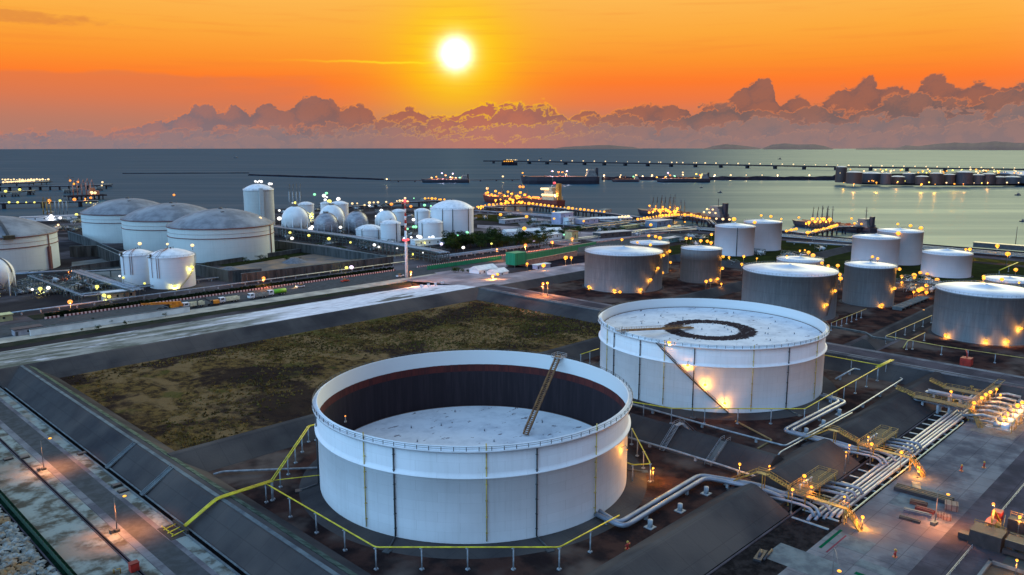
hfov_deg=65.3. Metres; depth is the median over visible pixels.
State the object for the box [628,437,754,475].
pipeline
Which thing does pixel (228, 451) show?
earth dike
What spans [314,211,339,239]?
spherical tank
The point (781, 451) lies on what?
pipeline
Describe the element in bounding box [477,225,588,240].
yard pave
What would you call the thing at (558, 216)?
building
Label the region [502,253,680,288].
earth dike
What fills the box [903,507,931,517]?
beam stack
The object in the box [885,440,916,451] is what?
pipeline
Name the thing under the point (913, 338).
foam pipe
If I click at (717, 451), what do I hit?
concrete stairs
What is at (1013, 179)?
island tank
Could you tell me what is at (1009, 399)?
pump
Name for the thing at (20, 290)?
process skid
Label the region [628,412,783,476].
earth dike
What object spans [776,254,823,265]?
cone roof tank
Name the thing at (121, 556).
ditch kerb
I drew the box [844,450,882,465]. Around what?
pipeline
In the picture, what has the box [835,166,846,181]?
island tank
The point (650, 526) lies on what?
pipe pedestal
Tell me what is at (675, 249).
lawn
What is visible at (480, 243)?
tree
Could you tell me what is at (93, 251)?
concrete wall
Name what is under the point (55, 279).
process skid
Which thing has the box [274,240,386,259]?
concrete wall
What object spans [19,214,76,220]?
building
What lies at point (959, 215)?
sea water
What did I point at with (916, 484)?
wood pallets
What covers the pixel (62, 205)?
loading tower
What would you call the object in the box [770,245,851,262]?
earth dike
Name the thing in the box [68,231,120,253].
concrete wall
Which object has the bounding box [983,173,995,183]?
island tank
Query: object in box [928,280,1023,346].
cone roof tank
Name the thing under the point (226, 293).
striped kerb
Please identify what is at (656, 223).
building
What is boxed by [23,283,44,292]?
process skid
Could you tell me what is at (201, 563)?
road shoulder
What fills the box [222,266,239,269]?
gravel heap
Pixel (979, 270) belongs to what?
cell floor
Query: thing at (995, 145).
hills
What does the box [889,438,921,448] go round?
pipeline
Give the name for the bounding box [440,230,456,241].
tree
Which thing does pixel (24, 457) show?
manhole
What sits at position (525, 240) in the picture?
tree
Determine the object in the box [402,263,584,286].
junction
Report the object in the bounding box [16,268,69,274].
pipe rack
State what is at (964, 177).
island tank
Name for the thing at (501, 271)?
building
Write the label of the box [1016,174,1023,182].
island tank
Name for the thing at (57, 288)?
process skid
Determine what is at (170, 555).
road
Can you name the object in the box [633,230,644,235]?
process skid
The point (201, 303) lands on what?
truck
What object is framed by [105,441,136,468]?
concrete stairs
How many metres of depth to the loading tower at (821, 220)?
859.49 m
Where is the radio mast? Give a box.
[401,199,408,276]
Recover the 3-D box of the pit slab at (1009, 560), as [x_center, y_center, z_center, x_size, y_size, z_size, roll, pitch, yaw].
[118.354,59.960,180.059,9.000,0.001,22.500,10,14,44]
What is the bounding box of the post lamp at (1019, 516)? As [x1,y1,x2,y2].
[1016,515,1021,535]
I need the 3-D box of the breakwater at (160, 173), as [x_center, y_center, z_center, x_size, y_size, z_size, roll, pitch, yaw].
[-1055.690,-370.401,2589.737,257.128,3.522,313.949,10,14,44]
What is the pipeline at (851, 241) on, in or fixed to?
on the ground at (20, 302)
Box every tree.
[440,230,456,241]
[446,236,460,251]
[451,243,461,252]
[461,234,475,248]
[463,238,474,248]
[471,235,484,246]
[476,240,486,249]
[481,235,495,242]
[483,226,497,236]
[485,229,502,238]
[489,237,500,244]
[493,240,504,247]
[501,233,512,246]
[509,237,520,245]
[518,234,534,245]
[532,230,555,237]
[533,234,548,248]
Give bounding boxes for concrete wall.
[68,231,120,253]
[69,245,120,267]
[71,260,118,273]
[195,264,261,282]
[204,242,339,265]
[241,256,392,283]
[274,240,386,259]
[831,326,893,341]
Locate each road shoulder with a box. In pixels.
[0,398,218,574]
[0,420,175,574]
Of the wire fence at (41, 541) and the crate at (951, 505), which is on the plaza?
the crate at (951, 505)
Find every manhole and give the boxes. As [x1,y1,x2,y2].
[3,457,13,460]
[19,455,29,459]
[76,451,86,455]
[111,482,122,488]
[117,488,128,493]
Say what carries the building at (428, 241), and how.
on the ground at (20, 302)
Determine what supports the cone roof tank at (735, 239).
on the cell floor at (769, 256)
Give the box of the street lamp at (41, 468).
[37,437,50,471]
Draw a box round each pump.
[962,413,1015,432]
[967,409,1020,428]
[975,405,1023,422]
[980,401,1023,417]
[984,397,1023,409]
[989,393,1023,404]
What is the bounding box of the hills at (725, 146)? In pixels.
[703,144,760,148]
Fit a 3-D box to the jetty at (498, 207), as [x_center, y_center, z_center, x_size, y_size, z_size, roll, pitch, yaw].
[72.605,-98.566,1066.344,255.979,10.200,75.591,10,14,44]
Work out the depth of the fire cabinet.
172.14 m
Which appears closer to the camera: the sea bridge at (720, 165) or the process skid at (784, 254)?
the process skid at (784, 254)
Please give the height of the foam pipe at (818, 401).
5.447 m
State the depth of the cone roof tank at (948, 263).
550.05 m
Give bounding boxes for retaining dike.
[0,284,494,387]
[477,287,1023,403]
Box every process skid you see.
[11,286,27,296]
[16,283,35,289]
[21,280,41,285]
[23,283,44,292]
[27,279,48,284]
[31,284,51,293]
[34,286,54,295]
[45,274,60,282]
[50,284,69,291]
[60,284,78,293]
[64,273,81,280]
[67,280,83,288]
[81,274,97,283]
[85,282,102,290]
[284,233,295,238]
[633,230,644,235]
[674,236,684,241]
[685,233,697,237]
[697,234,707,239]
[754,248,765,254]
[781,250,795,255]
[795,251,810,255]
[814,244,826,250]
[900,274,914,281]
[903,283,919,291]
[917,274,934,282]
[920,278,940,283]
[926,283,938,290]
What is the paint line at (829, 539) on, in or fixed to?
on the concrete slab at (857, 544)
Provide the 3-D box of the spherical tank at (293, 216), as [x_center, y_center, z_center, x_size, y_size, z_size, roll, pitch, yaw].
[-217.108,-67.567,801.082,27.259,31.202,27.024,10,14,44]
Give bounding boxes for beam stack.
[894,483,954,503]
[899,515,920,523]
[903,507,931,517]
[909,498,927,506]
[915,505,934,514]
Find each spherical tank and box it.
[0,258,16,295]
[281,204,310,235]
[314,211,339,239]
[320,203,344,231]
[345,209,368,234]
[375,209,396,225]
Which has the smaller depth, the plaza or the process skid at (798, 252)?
the plaza
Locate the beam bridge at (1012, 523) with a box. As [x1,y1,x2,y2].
[1007,511,1023,533]
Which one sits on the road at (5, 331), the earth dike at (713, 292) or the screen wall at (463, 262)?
the screen wall at (463, 262)
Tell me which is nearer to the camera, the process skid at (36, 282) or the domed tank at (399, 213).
the process skid at (36, 282)
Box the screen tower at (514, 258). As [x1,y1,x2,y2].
[506,251,526,267]
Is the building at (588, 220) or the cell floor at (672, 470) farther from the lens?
the building at (588, 220)
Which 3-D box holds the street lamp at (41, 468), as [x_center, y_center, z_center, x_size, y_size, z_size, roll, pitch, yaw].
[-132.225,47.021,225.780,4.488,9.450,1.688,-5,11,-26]
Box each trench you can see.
[0,386,246,574]
[704,398,952,574]
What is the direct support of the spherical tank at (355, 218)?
on the ground at (20, 302)
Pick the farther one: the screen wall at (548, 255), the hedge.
the screen wall at (548, 255)
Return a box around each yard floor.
[72,258,121,282]
[220,254,348,270]
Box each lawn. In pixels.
[220,242,346,266]
[473,215,562,226]
[477,214,530,220]
[669,243,725,256]
[678,235,850,258]
[973,257,1023,264]
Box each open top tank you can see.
[295,349,647,558]
[592,297,837,419]
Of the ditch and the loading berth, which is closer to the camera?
the ditch
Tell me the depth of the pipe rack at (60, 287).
485.30 m
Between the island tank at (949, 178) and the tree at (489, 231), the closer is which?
the tree at (489, 231)
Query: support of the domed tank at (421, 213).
on the ground at (20, 302)
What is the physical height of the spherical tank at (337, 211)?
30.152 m
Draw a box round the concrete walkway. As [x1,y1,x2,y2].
[892,296,929,310]
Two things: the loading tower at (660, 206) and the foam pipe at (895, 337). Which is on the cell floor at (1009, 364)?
the foam pipe at (895, 337)
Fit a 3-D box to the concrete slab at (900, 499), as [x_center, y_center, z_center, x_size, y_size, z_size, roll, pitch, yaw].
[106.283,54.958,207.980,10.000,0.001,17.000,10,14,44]
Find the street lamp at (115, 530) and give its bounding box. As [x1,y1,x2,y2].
[109,495,125,533]
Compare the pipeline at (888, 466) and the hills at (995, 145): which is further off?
the hills at (995, 145)
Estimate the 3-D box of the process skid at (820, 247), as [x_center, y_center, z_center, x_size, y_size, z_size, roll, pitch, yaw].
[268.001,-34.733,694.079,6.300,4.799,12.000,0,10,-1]
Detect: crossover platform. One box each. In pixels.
[731,465,862,531]
[799,425,925,476]
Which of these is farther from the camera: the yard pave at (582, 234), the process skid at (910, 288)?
the yard pave at (582, 234)
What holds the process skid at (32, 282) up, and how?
on the ground at (20, 302)
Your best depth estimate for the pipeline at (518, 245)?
694.17 m
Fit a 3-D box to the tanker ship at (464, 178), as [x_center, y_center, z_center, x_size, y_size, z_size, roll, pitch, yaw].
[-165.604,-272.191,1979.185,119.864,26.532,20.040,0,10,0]
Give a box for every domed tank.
[0,216,59,274]
[80,197,160,242]
[119,247,152,285]
[120,202,206,251]
[147,247,195,288]
[166,207,274,262]
[242,183,274,224]
[298,200,313,221]
[320,201,328,209]
[332,201,348,217]
[355,223,380,240]
[380,219,400,241]
[391,208,403,225]
[414,208,429,224]
[417,217,442,238]
[430,198,473,235]
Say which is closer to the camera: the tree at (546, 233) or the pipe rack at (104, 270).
the pipe rack at (104, 270)
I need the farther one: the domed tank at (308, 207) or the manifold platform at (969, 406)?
the domed tank at (308, 207)
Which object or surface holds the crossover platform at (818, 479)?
on the ground at (20, 302)
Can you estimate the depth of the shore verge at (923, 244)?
725.36 m
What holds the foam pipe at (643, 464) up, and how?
on the cell floor at (672, 470)
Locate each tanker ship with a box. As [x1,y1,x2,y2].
[421,172,469,182]
[483,181,564,206]
[521,165,598,183]
[611,174,638,181]
[637,194,731,223]
[656,171,709,181]
[792,205,876,233]
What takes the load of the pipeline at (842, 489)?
on the earth dike at (795, 465)
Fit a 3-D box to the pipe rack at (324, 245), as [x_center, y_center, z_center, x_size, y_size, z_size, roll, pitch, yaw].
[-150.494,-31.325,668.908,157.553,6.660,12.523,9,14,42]
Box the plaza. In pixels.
[778,403,1023,574]
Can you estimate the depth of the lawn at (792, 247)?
718.33 m
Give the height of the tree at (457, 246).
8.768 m
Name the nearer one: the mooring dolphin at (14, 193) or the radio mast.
the radio mast
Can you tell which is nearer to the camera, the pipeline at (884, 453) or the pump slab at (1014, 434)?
the pipeline at (884, 453)
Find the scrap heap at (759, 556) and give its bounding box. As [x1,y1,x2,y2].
[753,548,772,561]
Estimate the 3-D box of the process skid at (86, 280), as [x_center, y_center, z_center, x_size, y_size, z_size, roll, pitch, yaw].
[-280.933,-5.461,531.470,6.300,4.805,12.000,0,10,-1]
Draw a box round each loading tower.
[42,197,51,214]
[54,196,68,214]
[288,184,300,206]
[499,191,513,204]
[652,197,673,217]
[811,207,827,229]
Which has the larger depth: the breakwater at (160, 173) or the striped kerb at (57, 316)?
the breakwater at (160, 173)
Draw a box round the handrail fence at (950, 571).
[948,485,1023,574]
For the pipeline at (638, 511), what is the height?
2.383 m
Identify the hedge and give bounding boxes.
[44,267,393,316]
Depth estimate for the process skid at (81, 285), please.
509.72 m
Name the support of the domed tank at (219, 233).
on the ground at (20, 302)
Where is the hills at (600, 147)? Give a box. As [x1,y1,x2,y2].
[554,145,641,148]
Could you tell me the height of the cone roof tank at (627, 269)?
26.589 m
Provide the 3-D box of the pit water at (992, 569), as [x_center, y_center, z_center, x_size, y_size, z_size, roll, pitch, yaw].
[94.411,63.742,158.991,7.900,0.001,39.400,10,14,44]
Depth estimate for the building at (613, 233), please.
788.85 m
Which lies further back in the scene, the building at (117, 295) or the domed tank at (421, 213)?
the domed tank at (421, 213)
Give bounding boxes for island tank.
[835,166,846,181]
[846,171,862,183]
[862,172,880,182]
[880,173,891,183]
[891,175,904,183]
[902,173,914,182]
[915,175,928,183]
[929,172,943,183]
[942,174,955,183]
[955,171,972,183]
[972,174,984,183]
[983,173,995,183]
[995,176,1005,183]
[1005,176,1020,183]
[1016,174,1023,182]
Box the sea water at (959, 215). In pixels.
[0,148,1023,251]
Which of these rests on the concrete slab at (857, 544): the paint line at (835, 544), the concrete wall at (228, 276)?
the paint line at (835, 544)
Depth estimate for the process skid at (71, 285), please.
494.64 m
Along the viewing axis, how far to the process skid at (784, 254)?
653.75 m
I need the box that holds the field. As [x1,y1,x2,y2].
[60,300,600,450]
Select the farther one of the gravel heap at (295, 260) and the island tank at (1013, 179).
the island tank at (1013, 179)
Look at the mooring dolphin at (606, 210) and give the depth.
1076.62 m
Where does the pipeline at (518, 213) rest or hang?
on the ground at (20, 302)
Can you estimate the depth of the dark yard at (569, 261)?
621.60 m
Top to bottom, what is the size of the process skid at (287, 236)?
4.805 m
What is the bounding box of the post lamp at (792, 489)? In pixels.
[790,488,793,513]
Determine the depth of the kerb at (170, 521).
211.54 m
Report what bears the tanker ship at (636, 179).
on the sea water at (959, 215)
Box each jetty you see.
[0,181,52,185]
[0,184,110,190]
[0,200,98,208]
[7,190,35,194]
[348,200,443,208]
[394,179,519,181]
[483,205,640,219]
[630,215,716,226]
[782,225,864,235]
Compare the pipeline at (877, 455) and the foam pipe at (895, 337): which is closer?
the pipeline at (877, 455)
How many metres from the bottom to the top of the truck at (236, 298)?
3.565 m
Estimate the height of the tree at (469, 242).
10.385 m
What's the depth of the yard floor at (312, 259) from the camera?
616.41 m
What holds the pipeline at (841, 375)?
on the cell floor at (774, 431)
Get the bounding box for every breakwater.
[122,173,199,173]
[248,174,383,179]
[602,176,834,179]
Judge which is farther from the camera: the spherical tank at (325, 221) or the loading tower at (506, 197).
the loading tower at (506, 197)
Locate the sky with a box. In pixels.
[0,0,1023,148]
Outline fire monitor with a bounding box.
[959,350,973,366]
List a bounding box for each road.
[0,233,687,337]
[0,401,210,574]
[373,214,491,244]
[473,212,1023,261]
[479,284,1023,388]
[499,220,551,232]
[518,222,550,247]
[907,450,1023,574]
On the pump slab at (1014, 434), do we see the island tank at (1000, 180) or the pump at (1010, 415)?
the pump at (1010, 415)
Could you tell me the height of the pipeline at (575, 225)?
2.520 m
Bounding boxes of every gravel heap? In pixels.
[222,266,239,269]
[282,257,307,263]
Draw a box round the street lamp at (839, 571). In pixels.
[832,548,841,574]
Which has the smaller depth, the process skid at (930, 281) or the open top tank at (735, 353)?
the open top tank at (735, 353)
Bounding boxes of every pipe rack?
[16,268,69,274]
[27,273,84,302]
[71,267,143,298]
[74,267,120,277]
[84,287,136,302]
[273,224,438,261]
[277,239,385,254]
[430,248,449,263]
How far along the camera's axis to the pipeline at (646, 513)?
204.33 m
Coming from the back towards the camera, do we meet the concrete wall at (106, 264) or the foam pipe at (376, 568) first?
the concrete wall at (106, 264)
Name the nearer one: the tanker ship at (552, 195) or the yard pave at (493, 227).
the yard pave at (493, 227)
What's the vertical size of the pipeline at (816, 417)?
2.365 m
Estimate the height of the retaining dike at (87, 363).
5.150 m
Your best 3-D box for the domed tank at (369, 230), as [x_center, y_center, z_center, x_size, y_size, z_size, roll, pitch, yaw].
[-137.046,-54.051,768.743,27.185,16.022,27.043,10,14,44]
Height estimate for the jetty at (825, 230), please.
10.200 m
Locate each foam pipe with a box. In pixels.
[183,480,274,526]
[264,484,619,570]
[271,424,317,487]
[271,475,319,499]
[580,348,598,363]
[627,428,651,482]
[633,367,877,423]
[735,420,771,448]
[824,355,877,367]
[830,309,864,330]
[875,359,893,380]
[885,315,1022,362]
[903,332,924,349]
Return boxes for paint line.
[819,530,842,547]
[826,535,845,551]
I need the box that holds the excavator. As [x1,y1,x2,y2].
[197,297,219,307]
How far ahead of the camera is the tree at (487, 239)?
713.56 m
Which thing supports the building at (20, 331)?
on the verge at (192, 311)
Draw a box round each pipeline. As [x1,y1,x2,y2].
[12,261,404,314]
[72,254,401,296]
[75,254,404,295]
[213,467,316,474]
[403,222,629,250]
[430,229,642,258]
[433,225,680,257]
[438,225,683,258]
[475,210,587,217]
[501,211,1019,254]
[503,211,1023,254]
[503,212,1023,257]
[504,212,614,221]
[509,211,1022,253]
[531,214,1023,256]
[539,223,615,227]
[562,220,631,228]
[594,477,784,527]
[598,474,787,522]
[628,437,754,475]
[632,227,692,231]
[632,229,696,234]
[632,377,902,445]
[770,496,815,516]
[778,412,852,454]
[781,490,832,512]
[781,494,821,516]
[784,394,852,450]
[786,241,846,245]
[790,393,856,448]
[806,395,973,520]
[813,395,977,520]
[816,488,850,501]
[822,408,964,519]
[822,484,857,497]
[827,481,863,494]
[829,409,967,517]
[835,368,859,379]
[835,400,984,517]
[841,447,888,465]
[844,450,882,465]
[845,422,963,518]
[859,446,897,462]
[880,443,911,453]
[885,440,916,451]
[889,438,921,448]
[913,398,961,414]
[914,398,964,413]
[925,389,975,403]
[926,390,973,405]
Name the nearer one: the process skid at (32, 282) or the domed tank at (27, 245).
the process skid at (32, 282)
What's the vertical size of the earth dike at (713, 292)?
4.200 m
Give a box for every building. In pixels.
[0,312,12,321]
[10,324,42,335]
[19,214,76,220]
[100,289,135,301]
[410,237,445,245]
[469,263,497,273]
[487,267,507,274]
[499,217,528,223]
[502,227,562,235]
[532,262,550,268]
[538,232,561,239]
[551,211,572,223]
[563,217,573,223]
[565,230,577,241]
[575,217,598,223]
[590,216,631,221]
[593,230,631,238]
[620,223,644,228]
[644,219,672,227]
[662,236,682,242]
[973,241,1023,250]
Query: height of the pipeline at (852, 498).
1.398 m
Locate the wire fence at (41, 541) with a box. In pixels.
[0,493,72,574]
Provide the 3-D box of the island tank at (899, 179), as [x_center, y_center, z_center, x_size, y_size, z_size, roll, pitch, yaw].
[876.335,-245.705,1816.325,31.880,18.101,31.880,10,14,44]
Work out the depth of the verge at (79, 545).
195.96 m
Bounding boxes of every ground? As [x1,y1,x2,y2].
[0,206,1023,568]
[834,173,1023,184]
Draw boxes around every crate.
[937,511,944,517]
[942,513,950,520]
[944,499,958,511]
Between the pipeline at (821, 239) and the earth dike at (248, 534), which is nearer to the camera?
the earth dike at (248, 534)
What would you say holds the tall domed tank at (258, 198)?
on the ground at (20, 302)
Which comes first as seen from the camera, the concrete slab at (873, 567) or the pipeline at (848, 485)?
the concrete slab at (873, 567)
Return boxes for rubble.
[0,507,60,574]
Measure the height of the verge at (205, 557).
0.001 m
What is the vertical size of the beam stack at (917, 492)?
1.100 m
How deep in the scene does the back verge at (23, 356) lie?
389.65 m
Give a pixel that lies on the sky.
(75, 74)
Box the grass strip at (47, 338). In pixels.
[0,281,420,347]
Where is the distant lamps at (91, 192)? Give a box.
[2,159,1021,249]
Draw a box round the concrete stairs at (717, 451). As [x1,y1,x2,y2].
[705,435,730,465]
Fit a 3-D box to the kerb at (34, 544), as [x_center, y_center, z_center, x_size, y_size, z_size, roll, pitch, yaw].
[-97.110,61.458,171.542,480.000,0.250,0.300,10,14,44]
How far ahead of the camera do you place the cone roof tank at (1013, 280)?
439.66 m
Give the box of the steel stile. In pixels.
[659,420,690,450]
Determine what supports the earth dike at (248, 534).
on the ground at (20, 302)
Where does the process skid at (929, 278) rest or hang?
on the cell floor at (979, 270)
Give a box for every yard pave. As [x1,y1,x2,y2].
[435,262,506,273]
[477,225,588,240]
[483,232,580,245]
[533,218,613,225]
[563,229,653,241]
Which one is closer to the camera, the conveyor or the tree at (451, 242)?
the conveyor
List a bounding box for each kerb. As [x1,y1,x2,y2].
[0,387,249,574]
[0,438,145,574]
[0,504,61,574]
[45,315,59,318]
[64,269,394,315]
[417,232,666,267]
[706,398,953,574]
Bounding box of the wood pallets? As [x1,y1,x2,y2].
[912,481,920,488]
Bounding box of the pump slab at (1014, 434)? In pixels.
[970,404,1023,439]
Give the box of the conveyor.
[1002,532,1023,559]
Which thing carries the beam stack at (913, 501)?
on the concrete slab at (900, 499)
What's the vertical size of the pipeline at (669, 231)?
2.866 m
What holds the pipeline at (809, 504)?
on the pipe gap slab
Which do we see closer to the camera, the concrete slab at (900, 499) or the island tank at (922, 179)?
the concrete slab at (900, 499)
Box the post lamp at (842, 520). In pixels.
[841,496,845,521]
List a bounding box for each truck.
[182,300,204,306]
[218,295,239,303]
[247,292,268,298]
[267,288,286,295]
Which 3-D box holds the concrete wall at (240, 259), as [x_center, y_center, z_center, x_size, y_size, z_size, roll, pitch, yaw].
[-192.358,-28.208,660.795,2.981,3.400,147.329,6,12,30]
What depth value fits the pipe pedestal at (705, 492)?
210.24 m
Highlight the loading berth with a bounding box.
[63,175,106,200]
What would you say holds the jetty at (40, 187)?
in the sea water at (959, 215)
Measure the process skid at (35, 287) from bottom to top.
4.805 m
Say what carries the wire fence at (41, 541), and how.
on the hedge strip at (36, 542)
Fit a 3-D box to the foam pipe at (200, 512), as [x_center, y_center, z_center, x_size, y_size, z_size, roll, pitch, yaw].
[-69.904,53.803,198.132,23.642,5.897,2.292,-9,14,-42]
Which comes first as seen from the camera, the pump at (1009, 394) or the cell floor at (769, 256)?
the pump at (1009, 394)
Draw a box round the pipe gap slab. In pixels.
[726,440,862,505]
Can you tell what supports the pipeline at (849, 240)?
on the ground at (20, 302)
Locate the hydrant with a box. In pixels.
[892,549,897,559]
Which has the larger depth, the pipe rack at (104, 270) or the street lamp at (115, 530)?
the pipe rack at (104, 270)
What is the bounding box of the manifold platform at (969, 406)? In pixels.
[895,378,1004,427]
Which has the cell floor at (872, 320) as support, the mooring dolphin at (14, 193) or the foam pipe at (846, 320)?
the foam pipe at (846, 320)
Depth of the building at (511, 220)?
931.63 m
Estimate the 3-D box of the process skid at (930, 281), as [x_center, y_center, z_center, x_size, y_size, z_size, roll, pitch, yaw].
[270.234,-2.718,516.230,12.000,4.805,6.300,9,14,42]
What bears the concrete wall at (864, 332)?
on the earth dike at (867, 342)
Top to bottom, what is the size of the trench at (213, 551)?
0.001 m
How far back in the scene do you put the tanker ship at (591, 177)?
1904.57 m
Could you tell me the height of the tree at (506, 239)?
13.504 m
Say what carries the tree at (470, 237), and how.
on the ground at (20, 302)
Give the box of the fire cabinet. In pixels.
[113,559,139,573]
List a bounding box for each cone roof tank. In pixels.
[582,244,663,293]
[630,239,670,274]
[677,244,722,283]
[714,222,755,256]
[741,261,838,321]
[744,219,782,250]
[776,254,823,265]
[839,259,896,307]
[851,233,900,269]
[877,226,923,265]
[918,248,973,278]
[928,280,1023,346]
[982,274,1023,287]
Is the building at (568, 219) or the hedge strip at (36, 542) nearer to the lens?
the hedge strip at (36, 542)
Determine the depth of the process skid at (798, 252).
645.84 m
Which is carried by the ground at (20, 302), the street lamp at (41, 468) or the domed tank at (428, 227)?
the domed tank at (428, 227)
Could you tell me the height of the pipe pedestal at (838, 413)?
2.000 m
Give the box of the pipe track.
[711,400,988,574]
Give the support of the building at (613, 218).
on the ground at (20, 302)
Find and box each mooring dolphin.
[10,192,19,196]
[599,209,611,212]
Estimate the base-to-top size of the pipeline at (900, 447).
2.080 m
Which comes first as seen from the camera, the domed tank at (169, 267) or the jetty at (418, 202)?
the domed tank at (169, 267)
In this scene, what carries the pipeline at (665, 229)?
on the ground at (20, 302)
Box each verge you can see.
[0,273,436,343]
[0,285,472,368]
[0,390,235,574]
[0,427,162,574]
[672,224,1023,253]
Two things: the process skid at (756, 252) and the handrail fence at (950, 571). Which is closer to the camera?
the handrail fence at (950, 571)
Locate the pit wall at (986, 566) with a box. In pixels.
[977,512,1023,574]
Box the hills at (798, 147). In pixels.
[763,143,832,149]
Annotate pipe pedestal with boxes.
[644,519,655,529]
[674,503,685,513]
[700,486,711,495]
[835,409,842,415]
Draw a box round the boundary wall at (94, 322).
[29,306,189,335]
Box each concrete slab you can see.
[765,543,840,574]
[821,529,875,554]
[854,559,896,574]
[889,483,950,509]
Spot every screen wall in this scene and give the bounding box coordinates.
[427,256,500,269]
[520,242,595,265]
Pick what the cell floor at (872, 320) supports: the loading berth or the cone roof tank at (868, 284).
the cone roof tank at (868, 284)
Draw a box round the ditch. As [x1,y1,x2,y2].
[0,439,143,574]
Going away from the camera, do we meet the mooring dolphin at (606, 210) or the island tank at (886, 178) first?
the mooring dolphin at (606, 210)
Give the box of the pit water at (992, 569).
[984,564,1023,574]
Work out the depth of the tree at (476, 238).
709.87 m
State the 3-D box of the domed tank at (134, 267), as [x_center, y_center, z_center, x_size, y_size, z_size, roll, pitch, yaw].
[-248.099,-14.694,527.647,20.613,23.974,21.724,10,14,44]
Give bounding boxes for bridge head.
[502,160,516,164]
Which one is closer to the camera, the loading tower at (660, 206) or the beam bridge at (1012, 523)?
the beam bridge at (1012, 523)
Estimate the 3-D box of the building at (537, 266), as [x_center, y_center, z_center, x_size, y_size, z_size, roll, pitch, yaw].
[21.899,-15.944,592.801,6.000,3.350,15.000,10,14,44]
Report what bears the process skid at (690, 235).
on the ground at (20, 302)
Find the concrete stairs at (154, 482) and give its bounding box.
[140,466,173,495]
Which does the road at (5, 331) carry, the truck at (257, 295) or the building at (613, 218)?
the truck at (257, 295)
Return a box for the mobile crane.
[141,301,182,309]
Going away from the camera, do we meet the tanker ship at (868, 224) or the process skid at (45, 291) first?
the process skid at (45, 291)
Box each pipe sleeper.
[791,516,828,529]
[802,509,838,521]
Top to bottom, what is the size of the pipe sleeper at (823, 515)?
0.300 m
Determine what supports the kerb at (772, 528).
on the ground at (20, 302)
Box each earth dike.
[7,364,370,574]
[167,336,599,471]
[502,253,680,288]
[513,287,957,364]
[585,483,789,574]
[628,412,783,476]
[675,255,934,291]
[675,281,741,298]
[748,438,859,499]
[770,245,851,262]
[819,371,955,452]
[851,304,933,349]
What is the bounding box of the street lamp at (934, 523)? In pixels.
[930,489,949,526]
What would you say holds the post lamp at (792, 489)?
on the trench at (796, 507)
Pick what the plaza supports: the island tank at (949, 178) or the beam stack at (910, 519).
the beam stack at (910, 519)
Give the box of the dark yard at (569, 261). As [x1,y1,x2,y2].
[515,255,584,269]
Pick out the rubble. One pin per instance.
(28, 557)
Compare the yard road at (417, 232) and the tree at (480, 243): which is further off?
the yard road at (417, 232)
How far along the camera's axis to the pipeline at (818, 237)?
764.37 m
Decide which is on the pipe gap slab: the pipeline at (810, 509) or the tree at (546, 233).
the pipeline at (810, 509)
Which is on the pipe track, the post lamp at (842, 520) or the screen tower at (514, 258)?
the post lamp at (842, 520)
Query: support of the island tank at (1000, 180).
on the island ground at (923, 174)
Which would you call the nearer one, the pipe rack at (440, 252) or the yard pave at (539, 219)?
the pipe rack at (440, 252)
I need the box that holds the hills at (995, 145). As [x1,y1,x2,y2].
[856,141,1023,149]
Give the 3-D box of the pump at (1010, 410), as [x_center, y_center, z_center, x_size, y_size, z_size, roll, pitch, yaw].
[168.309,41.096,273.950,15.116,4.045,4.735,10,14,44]
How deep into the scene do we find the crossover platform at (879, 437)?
237.17 m
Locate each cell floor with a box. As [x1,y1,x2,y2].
[209,439,748,574]
[526,261,742,304]
[579,355,903,456]
[713,281,934,344]
[722,251,797,263]
[824,257,1023,282]
[879,325,1023,375]
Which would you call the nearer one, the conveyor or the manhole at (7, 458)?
the conveyor
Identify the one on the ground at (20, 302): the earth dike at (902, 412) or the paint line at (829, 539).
the earth dike at (902, 412)
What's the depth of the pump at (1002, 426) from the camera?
258.88 m
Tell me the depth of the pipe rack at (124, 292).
466.46 m
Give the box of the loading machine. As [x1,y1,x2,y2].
[957,503,1006,552]
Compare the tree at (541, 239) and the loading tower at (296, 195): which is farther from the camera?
the loading tower at (296, 195)
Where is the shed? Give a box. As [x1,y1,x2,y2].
[998,171,1023,176]
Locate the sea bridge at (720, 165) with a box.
[483,160,1023,172]
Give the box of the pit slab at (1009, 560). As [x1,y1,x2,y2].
[1002,534,1023,569]
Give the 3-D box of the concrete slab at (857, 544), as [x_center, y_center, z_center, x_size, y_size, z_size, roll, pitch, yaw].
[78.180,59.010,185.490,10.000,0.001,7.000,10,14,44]
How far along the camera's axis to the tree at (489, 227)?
739.22 m
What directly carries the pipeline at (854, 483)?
on the ground at (20, 302)
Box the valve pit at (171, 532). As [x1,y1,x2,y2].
[157,519,188,539]
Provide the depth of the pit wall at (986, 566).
173.40 m
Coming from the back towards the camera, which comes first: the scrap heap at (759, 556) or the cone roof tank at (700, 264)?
the cone roof tank at (700, 264)
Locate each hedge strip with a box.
[0,490,76,574]
[28,268,382,319]
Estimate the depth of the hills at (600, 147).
14765.55 m
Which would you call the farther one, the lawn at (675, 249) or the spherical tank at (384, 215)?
the spherical tank at (384, 215)

